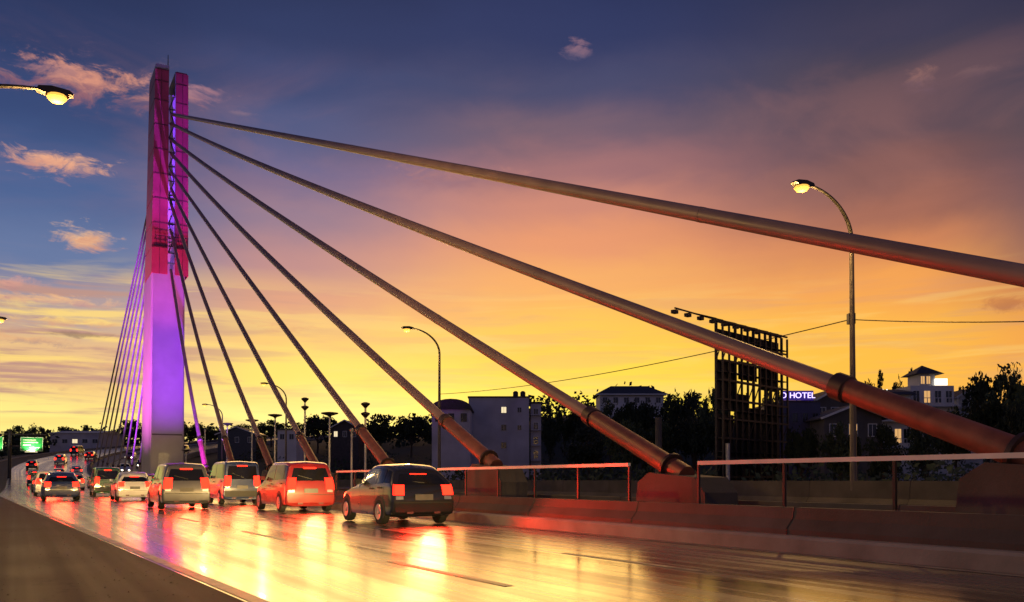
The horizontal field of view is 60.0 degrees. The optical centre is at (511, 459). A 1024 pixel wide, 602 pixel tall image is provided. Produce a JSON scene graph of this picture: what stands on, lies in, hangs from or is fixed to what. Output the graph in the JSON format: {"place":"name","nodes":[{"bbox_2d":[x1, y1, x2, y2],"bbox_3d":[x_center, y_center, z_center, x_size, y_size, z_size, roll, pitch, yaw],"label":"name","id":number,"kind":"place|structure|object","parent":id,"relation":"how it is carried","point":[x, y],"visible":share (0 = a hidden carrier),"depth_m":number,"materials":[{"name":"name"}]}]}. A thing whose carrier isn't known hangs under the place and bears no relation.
{"place":"outdoors","nodes":[
{"label":"outdoors","id":0,"kind":"place"},
{"bbox_2d":[31,470,60,495],"bbox_3d":[-31.505,1.604,60.246,2.042,1.715,4.367,1,-1,-29],"label":"family car","id":1,"kind":"object","parent":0,"point":[37,484],"visible":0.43,"depth_m":58.27,"materials":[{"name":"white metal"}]},
{"bbox_2d":[38,472,80,500],"bbox_3d":[-23.611,1.398,46.327,2.013,1.496,3.972,1,-1,-29],"label":"hatchback car","id":2,"kind":"object","parent":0,"point":[60,484],"visible":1,"depth_m":44.77,"materials":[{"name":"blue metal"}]},
{"bbox_2d":[87,467,119,495],"bbox_3d":[-26.763,1.471,58.322,1.977,1.894,4.057,1,-1,-29],"label":"minivan","id":3,"kind":"object","parent":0,"point":[100,477],"visible":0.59,"depth_m":56.56,"materials":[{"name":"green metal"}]},
{"bbox_2d":[0,505,213,601],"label":"gravel","id":4,"kind":"structure","parent":0,"point":[94,562],"depth_m":11.05,"materials":[{"name":"gravel"}]},
{"bbox_2d":[109,472,150,500],"bbox_3d":[-19.842,1.393,46.142,2.013,1.496,3.972,1,-1,-29],"label":"hatchback car","id":5,"kind":"object","parent":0,"point":[130,484],"visible":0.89,"depth_m":44.58,"materials":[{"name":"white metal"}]},
{"bbox_2d":[147,463,209,508],"bbox_3d":[-12.839,1.009,34.027,2.042,1.715,4.367,1,-1,-29],"label":"family car","id":6,"kind":"object","parent":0,"point":[180,483],"visible":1,"depth_m":32.27,"materials":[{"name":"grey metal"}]},
{"bbox_2d":[110,438,277,471],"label":"opposite road","id":7,"kind":"structure","parent":0,"point":[191,448],"depth_m":186.01,"materials":[{"name":"asphalt"}]},
{"bbox_2d":[0,415,999,479],"bbox_3d":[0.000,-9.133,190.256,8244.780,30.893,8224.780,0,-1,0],"label":"ground","id":8,"kind":"structure","parent":0,"point":[419,449],"depth_m":190.61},
{"bbox_2d":[3,425,35,448],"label":"tree","id":9,"kind":"object","parent":8,"relation":"on","point":[18,430],"visible":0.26,"depth_m":239.37,"materials":[{"name":"green plant"}]},
{"bbox_2d":[27,423,49,453],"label":"tree","id":10,"kind":"object","parent":8,"relation":"on","point":[34,430],"visible":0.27,"depth_m":254.58,"materials":[{"name":"green plant"}]},
{"bbox_2d":[50,431,123,451],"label":"warehouse","id":11,"kind":"structure","parent":8,"relation":"on","point":[65,440],"depth_m":225.18,"materials":[{"name":"grey paint"}]},
{"bbox_2d":[0,440,209,461],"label":"kerb","id":12,"kind":"structure","parent":8,"relation":"on","point":[69,450],"depth_m":194.49,"materials":[{"name":"concrete"}]},
{"bbox_2d":[116,419,141,444],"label":"tree","id":13,"kind":"object","parent":8,"relation":"on","point":[133,431],"visible":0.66,"depth_m":239.49,"materials":[{"name":"green plant"}]},
{"bbox_2d":[184,422,205,442],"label":"tree","id":14,"kind":"object","parent":8,"relation":"on","point":[191,432],"visible":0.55,"depth_m":233.91,"materials":[{"name":"green plant"}]},
{"bbox_2d":[201,426,225,440],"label":"tree","id":15,"kind":"object","parent":8,"relation":"on","point":[209,433],"visible":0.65,"depth_m":238.83,"materials":[{"name":"green plant"}]},
{"bbox_2d":[214,426,268,459],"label":"house","id":16,"kind":"structure","parent":8,"relation":"on","point":[239,439],"depth_m":190.12,"materials":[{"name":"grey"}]},
{"bbox_2d":[257,419,289,446],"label":"tree","id":17,"kind":"object","parent":8,"relation":"on","point":[263,428],"visible":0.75,"depth_m":224.27,"materials":[{"name":"green plant"}]},
{"bbox_2d":[276,429,303,461],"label":"shed","id":18,"kind":"structure","parent":8,"relation":"on","point":[295,452],"depth_m":170.11,"materials":[{"name":"paint"}]},
{"bbox_2d":[184,435,422,459],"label":"kerb","id":19,"kind":"structure","parent":8,"relation":"on","point":[197,453],"depth_m":206.33,"materials":[{"name":"concrete"}]},
{"bbox_2d":[260,382,286,461],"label":"street lamp","id":20,"kind":"object","parent":19,"relation":"on","point":[263,383],"visible":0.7,"depth_m":91.64,"materials":[{"name":"metal"}]},
{"bbox_2d":[401,326,440,472],"bbox_3d":[-5.904,-3.100,57.845,2.854,11.023,0.468,1,-1,-29],"label":"street lamp","id":21,"kind":"object","parent":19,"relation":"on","point":[406,328],"visible":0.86,"depth_m":58.37,"materials":[{"name":"metal"}]},
{"bbox_2d":[446,320,846,393],"bbox_3d":[3.271,-4.329,44.160,0.036,0.613,32.963,1,-1,-29],"label":"overhead wire","id":22,"kind":"object","parent":21,"relation":"attached to","point":[665,361],"visible":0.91,"depth_m":38.04,"materials":[{"name":"metal"}]},
{"bbox_2d":[260,480,958,505],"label":"concrete barrier","id":23,"kind":"object","parent":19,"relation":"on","point":[934,493],"visible":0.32,"depth_m":30.92,"materials":[{"name":"concrete"}]},
{"bbox_2d":[790,179,856,490],"bbox_3d":[10.244,-3.606,28.955,2.854,10.723,0.468,1,-1,-29],"label":"street lamp","id":24,"kind":"object","parent":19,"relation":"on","point":[800,185],"visible":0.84,"depth_m":29.47,"materials":[{"name":"metal"}]},
{"bbox_2d":[855,319,1023,322],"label":"overhead wire","id":25,"kind":"object","parent":24,"relation":"attached to","point":[945,321],"visible":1,"depth_m":26.16,"materials":[{"name":"metal"}]},
{"bbox_2d":[300,414,336,452],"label":"tree","id":26,"kind":"object","parent":8,"relation":"on","point":[317,425],"visible":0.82,"depth_m":208.69,"materials":[{"name":"green plant"}]},
{"bbox_2d":[328,420,363,468],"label":"house","id":27,"kind":"structure","parent":8,"relation":"on","point":[340,439],"depth_m":185.12,"materials":[{"name":"concrete"}]},
{"bbox_2d":[0,381,746,455],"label":"distant wood","id":28,"kind":"object","parent":8,"relation":"on","point":[400,438],"visible":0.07,"depth_m":225.84,"materials":[{"name":"green plant"}]},
{"bbox_2d":[366,415,398,446],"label":"tree","id":29,"kind":"object","parent":8,"relation":"on","point":[379,434],"visible":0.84,"depth_m":204.39,"materials":[{"name":"green plant"}]},
{"bbox_2d":[394,415,430,457],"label":"tree","id":30,"kind":"object","parent":8,"relation":"on","point":[407,426],"visible":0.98,"depth_m":198.17,"materials":[{"name":"green plant"}]},
{"bbox_2d":[420,419,431,444],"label":"tree","id":31,"kind":"object","parent":8,"relation":"on","point":[427,436],"visible":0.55,"depth_m":199.46,"materials":[{"name":"green plant"}]},
{"bbox_2d":[432,399,473,479],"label":"arched hall","id":32,"kind":"structure","parent":8,"relation":"on","point":[455,453],"depth_m":142.07,"materials":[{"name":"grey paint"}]},
{"bbox_2d":[0,417,996,480],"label":"undergrowth","id":33,"kind":"object","parent":8,"relation":"on","point":[794,476],"visible":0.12,"depth_m":71.10,"materials":[{"name":"green plant"}]},
{"bbox_2d":[468,391,529,476],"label":"apartment block","id":34,"kind":"structure","parent":8,"relation":"on","point":[500,426],"depth_m":150.15,"materials":[{"name":"grey paint"}]},
{"bbox_2d":[529,402,542,476],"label":"stair tower","id":35,"kind":"structure","parent":8,"relation":"on","point":[535,433],"depth_m":152.10,"materials":[{"name":"grey paint"}]},
{"bbox_2d":[541,405,561,462],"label":"tree","id":36,"kind":"object","parent":8,"relation":"on","point":[550,438],"visible":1,"depth_m":174.56,"materials":[{"name":"green plant"}]},
{"bbox_2d":[554,410,576,455],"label":"tree","id":37,"kind":"object","parent":8,"relation":"on","point":[566,428],"visible":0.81,"depth_m":179.07,"materials":[{"name":"green plant"}]},
{"bbox_2d":[560,423,608,479],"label":"tree","id":38,"kind":"object","parent":8,"relation":"on","point":[590,453],"visible":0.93,"depth_m":123.81,"materials":[{"name":"green plant"}]},
{"bbox_2d":[571,401,601,444],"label":"tree","id":39,"kind":"object","parent":8,"relation":"on","point":[574,425],"visible":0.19,"depth_m":177.31,"materials":[{"name":"green plant"}]},
{"bbox_2d":[599,398,626,470],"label":"tree","id":40,"kind":"object","parent":8,"relation":"on","point":[607,409],"visible":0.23,"depth_m":164.66,"materials":[{"name":"green plant"}]},
{"bbox_2d":[602,419,646,475],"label":"tree","id":41,"kind":"object","parent":8,"relation":"on","point":[628,457],"visible":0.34,"depth_m":114.84,"materials":[{"name":"green plant"}]},
{"bbox_2d":[592,386,667,420],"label":"hillside house","id":42,"kind":"structure","parent":8,"relation":"on","point":[621,395],"depth_m":200.36,"materials":[{"name":"paint"}]},
{"bbox_2d":[616,399,662,474],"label":"tree","id":43,"kind":"object","parent":8,"relation":"on","point":[644,414],"visible":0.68,"depth_m":158.63,"materials":[{"name":"green plant"}]},
{"bbox_2d":[631,415,675,471],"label":"tree","id":44,"kind":"object","parent":8,"relation":"on","point":[666,436],"visible":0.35,"depth_m":118.77,"materials":[{"name":"green plant"}]},
{"bbox_2d":[655,417,661,472],"bbox_3d":[9.933,0.254,60.010,0.480,6.216,0.480,0,-1,0],"label":"concrete post","id":45,"kind":"object","parent":8,"relation":"on","point":[658,431],"visible":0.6,"depth_m":59.87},
{"bbox_2d":[658,389,685,451],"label":"tree","id":46,"kind":"object","parent":8,"relation":"on","point":[670,409],"visible":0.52,"depth_m":164.47,"materials":[{"name":"green plant"}]},
{"bbox_2d":[672,389,709,468],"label":"tree","id":47,"kind":"object","parent":8,"relation":"on","point":[689,405],"visible":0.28,"depth_m":159.20,"materials":[{"name":"green plant"}]},
{"bbox_2d":[672,415,714,472],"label":"tree","id":48,"kind":"object","parent":8,"relation":"on","point":[690,438],"visible":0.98,"depth_m":118.31,"materials":[{"name":"green plant"}]},
{"bbox_2d":[696,388,727,469],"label":"tree","id":49,"kind":"object","parent":8,"relation":"on","point":[706,410],"visible":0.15,"depth_m":149.96,"materials":[{"name":"green plant"}]},
{"bbox_2d":[671,307,788,480],"bbox_3d":[15.948,-3.354,63.084,2.965,13.561,12.288,-1,-2,43],"label":"billboard frame","id":50,"kind":"object","parent":8,"relation":"on","point":[744,432],"visible":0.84,"depth_m":62.90,"materials":[{"name":"metal"}]},
{"bbox_2d":[755,400,821,480],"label":"hotel","id":51,"kind":"structure","parent":8,"relation":"on","point":[801,412],"depth_m":88.10,"materials":[{"name":"concrete"}]},
{"bbox_2d":[783,391,814,400],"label":"hotel sign","id":52,"kind":"object","parent":51,"relation":"on","point":[800,395],"visible":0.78,"depth_m":87.82,"materials":[{"name":"blue"}]},
{"bbox_2d":[813,391,849,412],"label":"house","id":53,"kind":"structure","parent":8,"relation":"on","point":[827,403],"depth_m":94.16,"materials":[{"name":"grey paint"}]},
{"bbox_2d":[818,420,863,480],"bbox_3d":[22.876,0.535,61.871,3.059,6.495,3.392,-1,-1,27],"label":"tree","id":54,"kind":"object","parent":8,"relation":"on","point":[840,447],"visible":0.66,"depth_m":61.92,"materials":[{"name":"green plant"}]},
{"bbox_2d":[805,405,887,480],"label":"house","id":55,"kind":"structure","parent":8,"relation":"on","point":[867,422],"depth_m":84.10,"materials":[{"name":"brown paint"}]},
{"bbox_2d":[868,424,876,436],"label":"window","id":56,"kind":"structure","parent":55,"relation":"in","point":[871,427],"depth_m":84.05,"materials":[{"name":"grey glass"}]},
{"bbox_2d":[864,421,907,480],"bbox_3d":[25.286,0.575,60.041,2.773,6.308,2.876,0,-1,19],"label":"tree","id":57,"kind":"object","parent":8,"relation":"on","point":[882,435],"visible":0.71,"depth_m":59.54,"materials":[{"name":"green plant"}]},
{"bbox_2d":[882,389,916,480],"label":"hotel wing","id":58,"kind":"structure","parent":8,"relation":"on","point":[900,430],"depth_m":95.05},
{"bbox_2d":[906,426,940,479],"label":"tree","id":59,"kind":"object","parent":8,"relation":"on","point":[920,444],"visible":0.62,"depth_m":71.94,"materials":[{"name":"green plant"}]},
{"bbox_2d":[898,366,960,480],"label":"villa","id":60,"kind":"object","parent":8,"relation":"on","point":[923,381],"visible":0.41,"depth_m":98.19,"materials":[{"name":"paint"}]},
{"bbox_2d":[934,404,969,479],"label":"tree","id":61,"kind":"object","parent":8,"relation":"on","point":[944,447],"visible":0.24,"depth_m":79.87,"materials":[{"name":"green plant"}]},
{"bbox_2d":[954,389,982,476],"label":"tree","id":62,"kind":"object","parent":8,"relation":"on","point":[958,394],"depth_m":105.05,"materials":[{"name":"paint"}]},
{"bbox_2d":[959,370,1003,462],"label":"tree","id":63,"kind":"object","parent":8,"relation":"on","point":[981,388],"visible":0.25,"depth_m":100.11,"materials":[{"name":"green plant"}]},
{"bbox_2d":[966,396,1014,462],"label":"tree","id":64,"kind":"object","parent":8,"relation":"on","point":[993,410],"visible":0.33,"depth_m":74.21,"materials":[{"name":"green plant"}]},
{"bbox_2d":[984,362,1023,423],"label":"tree","id":65,"kind":"object","parent":8,"relation":"on","point":[1009,382],"visible":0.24,"depth_m":84.89,"materials":[{"name":"green plant"}]},
{"bbox_2d":[994,400,1023,435],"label":"tree","id":66,"kind":"object","parent":8,"relation":"on","point":[1013,421],"visible":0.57,"depth_m":59.72,"materials":[{"name":"green plant"}]},
{"bbox_2d":[1003,383,1023,430],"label":"tree","id":67,"kind":"object","parent":8,"relation":"on","point":[1018,394],"visible":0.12,"depth_m":79.69,"materials":[{"name":"green plant"}]},
{"bbox_2d":[0,442,1023,601],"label":"road","id":68,"kind":"structure","parent":0,"point":[321,555],"depth_m":11.73,"materials":[{"name":"asphalt"}]},
{"bbox_2d":[54,454,67,463],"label":"family car","id":69,"kind":"object","parent":68,"relation":"on","point":[60,458],"visible":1,"depth_m":159.97,"materials":[{"name":"silver metal"}]},
{"bbox_2d":[70,445,83,454],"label":"minivan","id":70,"kind":"object","parent":68,"relation":"on","point":[78,449],"visible":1,"depth_m":184.76,"materials":[{"name":"red"}]},
{"bbox_2d":[0,440,243,601],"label":"shoulder","id":71,"kind":"object","parent":68,"relation":"on","point":[54,577],"visible":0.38,"depth_m":10.78},
{"bbox_2d":[0,431,45,477],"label":"gantry sign","id":72,"kind":"object","parent":71,"relation":"on","point":[30,444],"visible":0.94,"depth_m":128.58,"materials":[{"name":"metal"}]},
{"bbox_2d":[0,84,73,103],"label":"street lamp","id":73,"kind":"object","parent":71,"relation":"on","point":[55,94],"visible":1,"depth_m":22.33,"materials":[{"name":"metal"}]},
{"bbox_2d":[208,461,259,504],"bbox_3d":[-12.574,1.053,39.908,1.977,1.894,4.058,1,-1,-29],"label":"minivan","id":74,"kind":"object","parent":68,"relation":"on","point":[235,480],"visible":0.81,"depth_m":38.26,"materials":[{"name":"silver metal"}]},
{"bbox_2d":[256,461,334,511],"bbox_3d":[-7.693,0.944,31.175,2.042,1.715,4.367,1,-1,-29],"label":"family car","id":75,"kind":"object","parent":68,"relation":"on","point":[300,484],"visible":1,"depth_m":29.47,"materials":[{"name":"red metal"}]},
{"bbox_2d":[342,463,452,524],"bbox_3d":[-3.058,0.866,22.880,2.013,1.496,3.972,1,-1,-29],"label":"hatchback car","id":76,"kind":"object","parent":68,"relation":"on","point":[382,494],"visible":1,"depth_m":21.42,"materials":[{"name":"black metal"}]},
{"bbox_2d":[0,446,1023,601],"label":"road markings","id":77,"kind":"structure","parent":68,"relation":"on","point":[231,589],"depth_m":11.82,"materials":[{"name":"paint"}]},
{"bbox_2d":[87,437,1023,573],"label":"median kerb","id":78,"kind":"structure","parent":68,"relation":"on","point":[1004,561],"depth_m":13.55,"materials":[{"name":"concrete"}]},
{"bbox_2d":[93,218,145,462],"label":"stay cable","id":79,"kind":"object","parent":78,"relation":"attached to","point":[141,241],"visible":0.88,"depth_m":117.52,"materials":[{"name":"metal"}]},
{"bbox_2d":[97,230,145,466],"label":"stay cable","id":80,"kind":"object","parent":78,"relation":"attached to","point":[140,258],"visible":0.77,"depth_m":115.78,"materials":[{"name":"metal"}]},
{"bbox_2d":[101,251,144,466],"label":"stay cable","id":81,"kind":"object","parent":78,"relation":"attached to","point":[142,266],"visible":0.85,"depth_m":114.10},
{"bbox_2d":[106,267,144,466],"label":"stay cable","id":82,"kind":"object","parent":78,"relation":"attached to","point":[136,313],"visible":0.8,"depth_m":112.30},
{"bbox_2d":[112,294,143,466],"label":"stay cable","id":83,"kind":"object","parent":78,"relation":"attached to","point":[139,321],"visible":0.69,"depth_m":109.55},
{"bbox_2d":[117,316,143,467],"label":"stay cable","id":84,"kind":"object","parent":78,"relation":"attached to","point":[137,356],"visible":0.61,"depth_m":107.18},
{"bbox_2d":[141,57,187,473],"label":"bridge pylon","id":85,"kind":"object","parent":78,"relation":"on","point":[163,408],"visible":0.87,"depth_m":81.82,"materials":[{"name":"concrete"}]},
{"bbox_2d":[123,346,142,471],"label":"stay cable","id":86,"kind":"object","parent":85,"relation":"attached to","point":[135,397],"visible":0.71,"depth_m":105.03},
{"bbox_2d":[130,382,142,471],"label":"stay cable","id":87,"kind":"object","parent":85,"relation":"attached to","point":[134,446],"visible":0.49,"depth_m":101.98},
{"bbox_2d":[159,453,168,464],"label":"door","id":88,"kind":"structure","parent":85,"relation":"in","point":[163,457],"depth_m":80.94,"materials":[{"name":"grey metal"}]},
{"bbox_2d":[88,436,277,472],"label":"concrete barrier","id":89,"kind":"object","parent":78,"relation":"on","point":[96,460],"visible":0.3,"depth_m":188.87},
{"bbox_2d":[169,269,210,474],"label":"stay cable","id":90,"kind":"object","parent":78,"relation":"attached to","point":[202,452],"visible":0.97,"depth_m":71.04,"materials":[{"name":"red paint"}]},
{"bbox_2d":[170,229,233,461],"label":"stay cable","id":91,"kind":"object","parent":78,"relation":"attached to","point":[225,441],"visible":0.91,"depth_m":65.71,"materials":[{"name":"red paint"}]},
{"bbox_2d":[170,203,273,482],"bbox_3d":[-22.084,-10.969,64.377,0.840,26.573,40.477,1,-1,-29],"label":"stay cable","id":92,"kind":"object","parent":78,"relation":"attached to","point":[264,451],"visible":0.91,"depth_m":57.54,"materials":[{"name":"red paint"}]},
{"bbox_2d":[170,188,335,490],"bbox_3d":[-20.057,-11.754,60.768,0.840,27.979,48.768,1,-1,-29],"label":"stay cable","id":93,"kind":"object","parent":78,"relation":"attached to","point":[305,446],"visible":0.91,"depth_m":50.70,"materials":[{"name":"red paint"}]},
{"bbox_2d":[268,414,281,462],"bbox_3d":[-13.678,-0.280,51.141,0.840,4.680,0.840,1,-1,-29],"label":"median lamp","id":94,"kind":"object","parent":78,"relation":"on","point":[275,416],"visible":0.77,"depth_m":51.12,"materials":[{"name":"metal"}]},
{"bbox_2d":[170,170,395,464],"bbox_3d":[-17.909,-12.642,56.943,0.840,29.582,57.562,1,-1,-29],"label":"stay cable","id":95,"kind":"object","parent":78,"relation":"attached to","point":[372,445],"visible":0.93,"depth_m":41.47,"materials":[{"name":"red paint"}]},
{"bbox_2d":[301,397,308,460],"bbox_3d":[-10.717,-0.628,45.849,0.400,5.136,0.400,1,-1,-29],"label":"median lamp","id":96,"kind":"object","parent":78,"relation":"on","point":[304,400],"visible":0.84,"depth_m":45.83,"materials":[{"name":"metal"}]},
{"bbox_2d":[321,412,337,468],"bbox_3d":[-8.692,-0.201,42.214,0.840,4.117,0.840,1,-1,-29],"label":"median lamp","id":97,"kind":"object","parent":78,"relation":"on","point":[329,414],"visible":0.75,"depth_m":42.18,"materials":[{"name":"metal"}]},
{"bbox_2d":[170,152,526,496],"bbox_3d":[-15.947,-13.579,53.452,0.840,31.296,65.617,1,-1,-29],"label":"stay cable","id":98,"kind":"object","parent":78,"relation":"attached to","point":[512,482],"visible":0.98,"depth_m":28.07,"materials":[{"name":"red paint"}]},
{"bbox_2d":[350,428,353,488],"bbox_3d":[-7.130,0.203,39.410,0.300,3.182,0.300,1,-1,-29],"label":"median lamp","id":99,"kind":"object","parent":78,"relation":"on","point":[351,465],"visible":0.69,"depth_m":39.38,"materials":[{"name":"metal"}]},
{"bbox_2d":[361,402,369,476],"bbox_3d":[-6.268,-0.339,37.879,0.400,4.197,0.400,1,-1,-29],"label":"median lamp","id":100,"kind":"object","parent":78,"relation":"on","point":[365,414],"visible":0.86,"depth_m":37.83,"materials":[{"name":"metal"}]},
{"bbox_2d":[170,138,737,504],"bbox_3d":[-13.933,-14.311,49.865,0.840,32.598,73.862,1,-1,-29],"label":"stay cable","id":101,"kind":"object","parent":78,"relation":"attached to","point":[674,480],"visible":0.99,"depth_m":20.43,"materials":[{"name":"red paint"}]},
{"bbox_2d":[170,122,1023,514],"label":"stay cable","id":102,"kind":"object","parent":78,"relation":"attached to","point":[990,488],"visible":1,"depth_m":14.56,"materials":[{"name":"red paint"}]},
{"bbox_2d":[170,112,1023,286],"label":"stay cable","id":103,"kind":"object","parent":78,"relation":"attached to","point":[993,269],"visible":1,"depth_m":16.80,"materials":[{"name":"red paint"}]},
{"bbox_2d":[337,489,955,512],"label":"concrete barrier","id":104,"kind":"object","parent":78,"relation":"on","point":[923,508],"visible":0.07,"depth_m":16.78,"materials":[{"name":"concrete"}]},
{"bbox_2d":[335,491,1023,551],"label":"concrete barrier","id":105,"kind":"object","parent":78,"relation":"on","point":[991,531],"visible":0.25,"depth_m":13.86,"materials":[{"name":"concrete"}]},
{"bbox_2d":[336,470,369,490],"bbox_3d":[-5.243,0.777,31.714,0.060,0.785,6.545,1,-1,-29],"label":"guard rail","id":106,"kind":"object","parent":105,"relation":"on","point":[355,471],"visible":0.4,"depth_m":33.15,"materials":[{"name":"white paint"}]},
{"bbox_2d":[437,463,630,500],"bbox_3d":[0.099,0.560,22.158,0.066,0.785,9.445,1,-1,-29],"label":"guard rail","id":107,"kind":"object","parent":105,"relation":"on","point":[578,466],"visible":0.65,"depth_m":20.70,"materials":[{"name":"white paint"}]},
{"bbox_2d":[697,452,1023,510],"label":"guard rail","id":108,"kind":"object","parent":105,"relation":"on","point":[894,459],"visible":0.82,"depth_m":12.98,"materials":[{"name":"white paint"}]},
{"bbox_2d":[0,0,1023,447],"label":"sky","id":109,"kind":"structure","parent":0,"point":[909,114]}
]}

